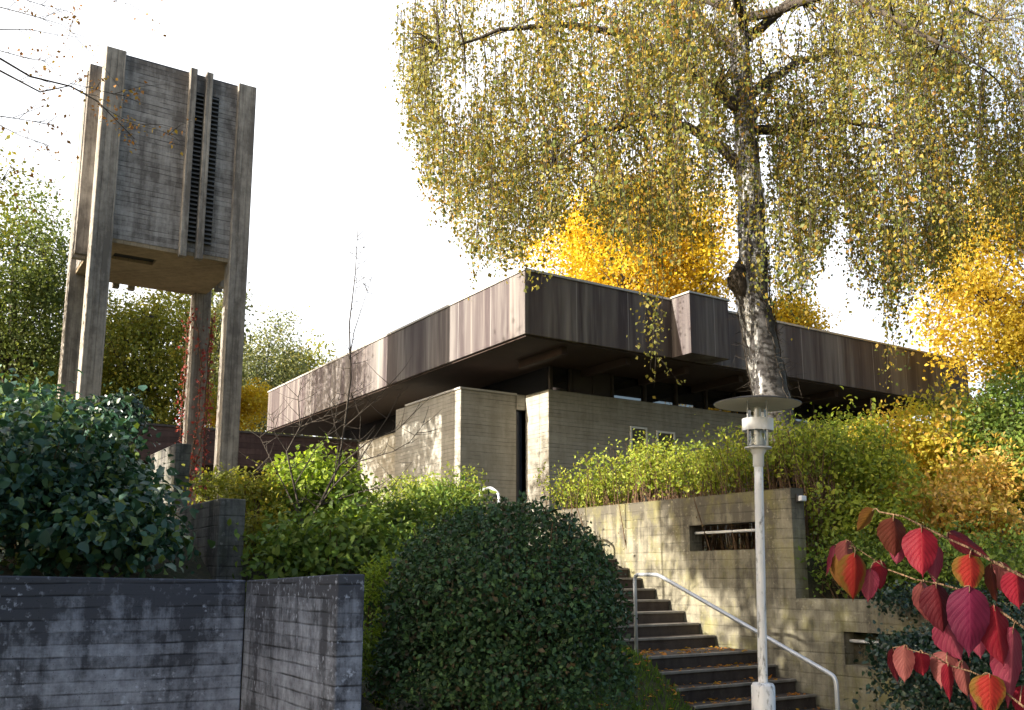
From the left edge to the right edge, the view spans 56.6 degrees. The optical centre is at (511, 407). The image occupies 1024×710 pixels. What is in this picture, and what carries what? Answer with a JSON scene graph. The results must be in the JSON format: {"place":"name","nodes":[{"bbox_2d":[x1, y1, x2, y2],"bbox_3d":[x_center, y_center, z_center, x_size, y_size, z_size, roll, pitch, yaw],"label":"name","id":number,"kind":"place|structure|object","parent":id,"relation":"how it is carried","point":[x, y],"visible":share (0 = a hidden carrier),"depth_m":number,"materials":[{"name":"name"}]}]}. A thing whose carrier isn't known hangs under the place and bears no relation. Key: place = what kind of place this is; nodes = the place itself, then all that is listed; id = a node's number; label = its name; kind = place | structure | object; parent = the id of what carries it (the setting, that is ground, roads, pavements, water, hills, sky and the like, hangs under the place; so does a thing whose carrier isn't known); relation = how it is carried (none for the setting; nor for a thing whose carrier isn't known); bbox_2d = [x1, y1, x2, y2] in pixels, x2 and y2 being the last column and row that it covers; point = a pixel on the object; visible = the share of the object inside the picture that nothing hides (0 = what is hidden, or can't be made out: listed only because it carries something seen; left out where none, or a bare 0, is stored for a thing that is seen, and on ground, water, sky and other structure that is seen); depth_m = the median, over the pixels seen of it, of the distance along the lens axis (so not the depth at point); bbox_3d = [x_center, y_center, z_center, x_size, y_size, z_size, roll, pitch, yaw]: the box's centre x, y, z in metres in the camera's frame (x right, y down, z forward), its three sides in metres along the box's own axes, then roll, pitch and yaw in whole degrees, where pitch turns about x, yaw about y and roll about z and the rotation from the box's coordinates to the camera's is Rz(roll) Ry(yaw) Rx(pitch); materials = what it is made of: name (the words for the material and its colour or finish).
{"place":"outdoors","nodes":[
{"label":"outdoors","id":0,"kind":"place"},
{"bbox_2d":[0,512,1022,709],"bbox_3d":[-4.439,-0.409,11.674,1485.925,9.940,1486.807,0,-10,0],"label":"ground","id":1,"kind":"structure","parent":0,"point":[202,572],"depth_m":10.45,"materials":[{"name":"soil"}]},
{"bbox_2d":[0,131,50,310],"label":"garden tree","id":2,"kind":"object","parent":1,"relation":"on","point":[2,203],"visible":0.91,"depth_m":23.38,"materials":[{"name":"green plant"}]},
{"bbox_2d":[0,169,122,403],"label":"green tree","id":3,"kind":"object","parent":1,"relation":"on","point":[40,285],"visible":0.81,"depth_m":30.52,"materials":[{"name":"green plant"}]},
{"bbox_2d":[9,324,140,402],"bbox_3d":[-16.480,0.818,34.546,6.797,8.980,7.089,0,-10,0],"label":"green tree","id":4,"kind":"object","parent":1,"relation":"on","point":[50,381],"visible":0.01,"depth_m":33.31,"materials":[{"name":"green plant"}]},
{"bbox_2d":[0,0,196,223],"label":"garden tree","id":5,"kind":"object","parent":1,"relation":"on","point":[59,95],"visible":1,"depth_m":9.90,"materials":[{"name":"brown plant"}]},
{"bbox_2d":[0,354,214,578],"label":"bush","id":6,"kind":"object","parent":1,"relation":"on","point":[71,477],"visible":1,"depth_m":9.29,"materials":[{"name":"green plant"}]},
{"bbox_2d":[78,382,159,452],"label":"ivy bush","id":7,"kind":"object","parent":1,"relation":"on","point":[115,403],"visible":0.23,"depth_m":13.21,"materials":[{"name":"green plant"}]},
{"bbox_2d":[48,287,222,427],"bbox_3d":[-12.938,-0.100,33.517,6.490,10.925,7.017,0,-10,0],"label":"yellow green tree","id":8,"kind":"object","parent":1,"relation":"on","point":[132,331],"visible":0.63,"depth_m":32.91,"materials":[{"name":"green plant"}]},
{"bbox_2d":[57,46,256,504],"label":"bell tower","id":9,"kind":"structure","parent":1,"relation":"on","point":[155,211],"depth_m":19.04,"materials":[{"name":"concrete"}]},
{"bbox_2d":[174,308,216,505],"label":"creeper","id":10,"kind":"object","parent":9,"relation":"attached to","point":[212,338],"visible":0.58,"depth_m":21.12,"materials":[{"name":"red plant"}]},
{"bbox_2d":[151,443,190,508],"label":"bank wall","id":11,"kind":"structure","parent":1,"relation":"on","point":[180,452],"depth_m":13.76,"materials":[{"name":"concrete"}]},
{"bbox_2d":[0,574,364,709],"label":"garden wall","id":12,"kind":"structure","parent":1,"relation":"on","point":[84,643],"depth_m":7.89,"materials":[{"name":"concrete"}]},
{"bbox_2d":[168,498,245,579],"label":"bank wall","id":13,"kind":"structure","parent":1,"relation":"on","point":[209,522],"depth_m":10.44,"materials":[{"name":"concrete"}]},
{"bbox_2d":[175,268,262,427],"bbox_3d":[-12.249,0.273,38.540,3.862,12.801,4.551,3,-10,-14],"label":"grey green tree","id":14,"kind":"object","parent":1,"relation":"on","point":[216,343],"visible":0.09,"depth_m":38.73,"materials":[{"name":"green plant"}]},
{"bbox_2d":[181,458,294,564],"bbox_3d":[-3.329,1.357,11.970,1.207,1.519,2.667,8,-13,-38],"label":"weedy shrub","id":15,"kind":"object","parent":1,"relation":"on","point":[221,482],"visible":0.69,"depth_m":11.90,"materials":[{"name":"green plant"}]},
{"bbox_2d":[206,377,271,431],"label":"yellow bush","id":16,"kind":"object","parent":1,"relation":"on","point":[253,398],"visible":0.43,"depth_m":36.27,"materials":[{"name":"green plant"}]},
{"bbox_2d":[127,423,356,532],"bbox_3d":[-11.511,2.700,27.578,12.840,3.960,5.040,6,-12,-32],"label":"church annex","id":17,"kind":"object","parent":1,"relation":"on","point":[251,446],"visible":0.19,"depth_m":27.53,"materials":[{"name":"wood"}]},
{"bbox_2d":[177,302,324,435],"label":"grey green tree","id":18,"kind":"object","parent":1,"relation":"on","point":[262,362],"visible":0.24,"depth_m":48.38,"materials":[{"name":"green plant"}]},
{"bbox_2d":[267,329,341,435],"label":"yellow green tree","id":19,"kind":"object","parent":1,"relation":"on","point":[314,364],"visible":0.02,"depth_m":52.63,"materials":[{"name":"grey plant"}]},
{"bbox_2d":[245,434,399,533],"bbox_3d":[-2.443,1.062,12.593,2.052,1.497,1.849,0,-10,0],"label":"lime shrub","id":20,"kind":"object","parent":1,"relation":"on","point":[312,477],"visible":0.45,"depth_m":12.31,"materials":[{"name":"green plant"}]},
{"bbox_2d":[227,484,419,614],"bbox_3d":[-2.096,1.680,10.717,1.670,1.617,2.463,-6,-11,29],"label":"green shrub","id":21,"kind":"object","parent":1,"relation":"on","point":[323,552],"visible":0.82,"depth_m":10.43,"materials":[{"name":"green plant"}]},
{"bbox_2d":[234,217,441,527],"bbox_3d":[-2.205,-0.175,11.886,2.719,4.709,1.087,0,-10,0],"label":"bare sapling","id":22,"kind":"object","parent":1,"relation":"on","point":[323,497],"visible":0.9,"depth_m":11.75,"materials":[{"name":"brown plant"}]},
{"bbox_2d":[347,540,413,709],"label":"variegated shrub","id":23,"kind":"object","parent":1,"relation":"on","point":[370,643],"visible":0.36,"depth_m":8.25,"materials":[{"name":"green plant"}]},
{"bbox_2d":[356,472,498,581],"bbox_3d":[-1.280,1.734,13.140,2.341,1.947,3.972,0,-10,0],"label":"green shrub","id":24,"kind":"object","parent":1,"relation":"on","point":[431,512],"visible":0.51,"depth_m":13.37,"materials":[{"name":"green plant"}]},
{"bbox_2d":[365,461,496,543],"bbox_3d":[-1.277,1.543,14.673,1.901,1.501,2.301,-7,-12,35],"label":"olive shrub","id":25,"kind":"object","parent":1,"relation":"on","point":[411,483],"visible":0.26,"depth_m":14.60,"materials":[{"name":"green plant"}]},
{"bbox_2d":[362,490,642,709],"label":"round bush","id":26,"kind":"object","parent":1,"relation":"on","point":[540,605],"visible":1,"depth_m":7.16,"materials":[{"name":"green plant"}]},
{"bbox_2d":[14,314,1023,528],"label":"woods","id":27,"kind":"object","parent":1,"relation":"on","point":[339,438],"depth_m":62.68,"materials":[{"name":"green plant"}]},
{"bbox_2d":[364,591,694,709],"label":"grass","id":28,"kind":"structure","parent":1,"relation":"on","point":[654,671],"depth_m":10.38,"materials":[{"name":"green plant"}]},
{"bbox_2d":[493,135,737,309],"bbox_3d":[4.189,-2.552,37.000,10.731,16.887,10.353,0,-10,0],"label":"yellow tree","id":29,"kind":"object","parent":1,"relation":"on","point":[576,248],"visible":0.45,"depth_m":35.52,"materials":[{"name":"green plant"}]},
{"bbox_2d":[267,268,968,547],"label":"church","id":30,"kind":"structure","parent":1,"relation":"on","point":[531,381],"depth_m":21.66,"materials":[{"name":"concrete"}]},
{"bbox_2d":[516,411,521,544],"bbox_3d":[0.139,2.106,21.259,0.208,4.135,0.080,6,-12,-32],"label":"slit window","id":31,"kind":"structure","parent":30,"relation":"in","point":[518,414],"depth_m":21.45,"materials":[{"name":"black glass"}]},
{"bbox_2d":[630,426,647,455],"bbox_3d":[2.949,0.790,22.074,0.510,0.710,0.033,6,-12,-32],"label":"window","id":32,"kind":"structure","parent":30,"relation":"in","point":[632,434],"depth_m":22.09,"materials":[{"name":"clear glass"}]},
{"bbox_2d":[656,430,675,457],"bbox_3d":[3.649,0.889,22.519,0.580,0.670,0.033,6,-12,-32],"label":"window","id":33,"kind":"structure","parent":30,"relation":"in","point":[663,433],"depth_m":22.54,"materials":[{"name":"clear glass"}]},
{"bbox_2d":[488,547,830,709],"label":"staircase","id":34,"kind":"structure","parent":1,"relation":"on","point":[662,627],"depth_m":11.75,"materials":[{"name":"concrete"}]},
{"bbox_2d":[478,487,500,524],"bbox_3d":[-0.341,1.858,14.188,0.044,1.368,0.594,6,-12,-32],"label":"handrail","id":35,"kind":"object","parent":34,"relation":"on","point":[497,493],"visible":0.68,"depth_m":14.18,"materials":[{"name":"white metal"}]},
{"bbox_2d":[589,646,819,709],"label":"fallen leaves","id":36,"kind":"object","parent":34,"relation":"on","point":[688,651],"visible":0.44,"depth_m":11.38,"materials":[{"name":"orange plant"}]},
{"bbox_2d":[633,573,839,709],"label":"handrail","id":37,"kind":"object","parent":34,"relation":"on","point":[782,646],"visible":0.97,"depth_m":10.06,"materials":[{"name":"silver metal"}]},
{"bbox_2d":[532,402,873,557],"bbox_3d":[2.577,1.359,15.044,3.149,2.356,6.175,8,-13,-39],"label":"hedge","id":38,"kind":"object","parent":1,"relation":"on","point":[706,468],"visible":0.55,"depth_m":13.92,"materials":[{"name":"green plant"}]},
{"bbox_2d":[384,0,1023,489],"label":"birch tree","id":39,"kind":"object","parent":1,"relation":"on","point":[924,68],"visible":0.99,"depth_m":13.59,"materials":[{"name":"yellow plant"}]},
{"bbox_2d":[714,395,801,709],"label":"lamp post","id":40,"kind":"object","parent":1,"relation":"on","point":[762,688],"visible":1,"depth_m":6.86,"materials":[{"name":"white metal"}]},
{"bbox_2d":[547,488,1023,709],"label":"stair wall","id":41,"kind":"structure","parent":1,"relation":"on","point":[663,537],"depth_m":12.44,"materials":[{"name":"concrete"}]},
{"bbox_2d":[796,494,805,501],"bbox_3d":[3.682,1.146,12.086,0.120,0.100,0.088,6,-12,-32],"label":"wall lamp","id":42,"kind":"object","parent":41,"relation":"attached to","point":[800,498],"visible":1,"depth_m":12.06,"materials":[{"name":"metal"}]},
{"bbox_2d":[771,283,842,330],"bbox_3d":[11.428,0.559,38.645,4.666,11.316,4.852,0,-10,0],"label":"yellow tree","id":43,"kind":"object","parent":1,"relation":"on","point":[792,319],"visible":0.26,"depth_m":38.23,"materials":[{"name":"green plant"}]},
{"bbox_2d":[782,386,944,596],"bbox_3d":[4.826,1.232,13.808,2.329,3.043,3.908,0,-10,0],"label":"bush","id":44,"kind":"object","parent":1,"relation":"on","point":[877,469],"visible":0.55,"depth_m":12.96,"materials":[{"name":"green plant"}]},
{"bbox_2d":[847,416,878,478],"bbox_3d":[5.168,0.740,14.063,0.572,1.243,0.623,0,-10,0],"label":"sprout","id":45,"kind":"object","parent":44,"relation":"on","point":[855,434],"visible":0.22,"depth_m":14.12,"materials":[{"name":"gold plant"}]},
{"bbox_2d":[797,507,1023,602],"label":"laurel shrub","id":46,"kind":"object","parent":1,"relation":"on","point":[995,553],"visible":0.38,"depth_m":11.47,"materials":[{"name":"green plant"}]},
{"bbox_2d":[826,389,995,532],"bbox_3d":[6.543,0.944,15.618,3.337,2.644,3.159,0,-10,0],"label":"gold shrub","id":47,"kind":"object","parent":1,"relation":"on","point":[925,445],"visible":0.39,"depth_m":15.24,"materials":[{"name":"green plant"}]},
{"bbox_2d":[863,398,879,442],"bbox_3d":[5.509,0.475,14.732,0.382,1.287,0.381,0,-10,0],"label":"sprout","id":48,"kind":"object","parent":47,"relation":"on","point":[873,404],"visible":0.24,"depth_m":14.75,"materials":[{"name":"green plant"}]},
{"bbox_2d":[826,507,1023,709],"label":"red leaf branch","id":49,"kind":"object","parent":1,"relation":"on","point":[968,618],"visible":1,"depth_m":1.52,"materials":[{"name":"red plant"}]},
{"bbox_2d":[843,576,1023,709],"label":"ivy","id":50,"kind":"object","parent":1,"relation":"on","point":[915,686],"visible":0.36,"depth_m":8.83,"materials":[{"name":"green plant"}]},
{"bbox_2d":[857,112,1023,415],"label":"yellow tree","id":51,"kind":"object","parent":1,"relation":"on","point":[1008,341],"visible":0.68,"depth_m":23.49,"materials":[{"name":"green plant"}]},
{"bbox_2d":[863,353,1023,527],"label":"thicket","id":52,"kind":"object","parent":1,"relation":"on","point":[938,397],"visible":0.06,"depth_m":18.39,"materials":[{"name":"yellow plant"}]},
{"bbox_2d":[866,430,1023,557],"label":"bush","id":53,"kind":"object","parent":1,"relation":"on","point":[982,498],"visible":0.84,"depth_m":13.12,"materials":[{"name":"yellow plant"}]},
{"bbox_2d":[926,389,973,519],"bbox_3d":[6.773,0.713,14.733,0.622,2.045,0.646,4,-11,-21],"label":"sprout","id":54,"kind":"object","parent":1,"relation":"on","point":[958,402],"visible":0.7,"depth_m":14.75,"materials":[{"name":"yellow plant"}]},
{"bbox_2d":[938,361,1023,545],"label":"green shrub","id":55,"kind":"object","parent":1,"relation":"on","point":[995,422],"visible":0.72,"depth_m":14.46,"materials":[{"name":"green plant"}]},
{"bbox_2d":[976,0,1023,119],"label":"bare twig tree","id":56,"kind":"object","parent":1,"relation":"on","point":[1011,69],"visible":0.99,"depth_m":12.94,"materials":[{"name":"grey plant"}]},
{"bbox_2d":[0,0,1023,509],"label":"sky","id":57,"kind":"structure","parent":0,"point":[328,160],"materials":[{"name":"white"}]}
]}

